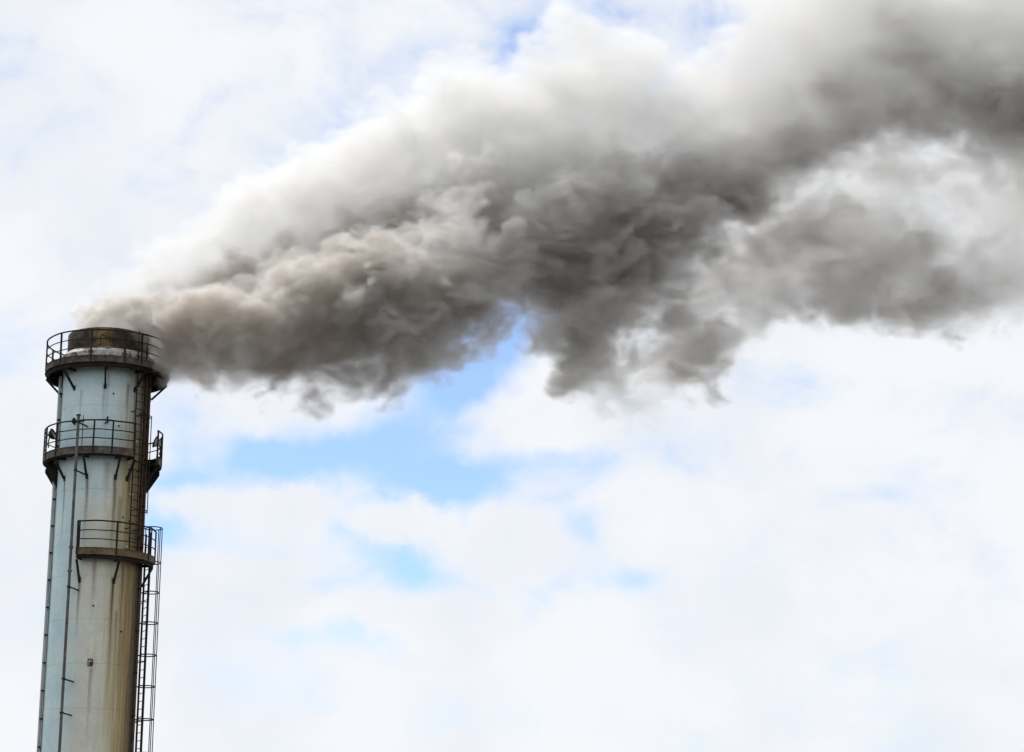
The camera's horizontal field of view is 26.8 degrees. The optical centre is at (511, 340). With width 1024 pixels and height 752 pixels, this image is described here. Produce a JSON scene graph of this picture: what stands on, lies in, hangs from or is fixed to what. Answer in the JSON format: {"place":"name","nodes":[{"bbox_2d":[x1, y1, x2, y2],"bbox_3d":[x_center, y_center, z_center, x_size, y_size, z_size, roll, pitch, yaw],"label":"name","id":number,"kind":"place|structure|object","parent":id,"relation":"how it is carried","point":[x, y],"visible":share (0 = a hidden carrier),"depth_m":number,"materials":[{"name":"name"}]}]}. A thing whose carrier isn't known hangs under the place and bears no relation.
{"place":"outdoors","nodes":[
{"label":"outdoors","id":0,"kind":"place"},
{"bbox_2d":[0,0,1023,751],"label":"sky","id":1,"kind":"structure","parent":0,"point":[544,375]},
{"label":"ground","id":2,"kind":"structure","parent":0,"visible":0},
{"bbox_2d":[37,327,170,751],"bbox_3d":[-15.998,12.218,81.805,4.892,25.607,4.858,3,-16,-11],"label":"chimney","id":3,"kind":"object","parent":2,"relation":"on","point":[102,472],"visible":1,"depth_m":81.83,"materials":[{"name":"blue paint"}]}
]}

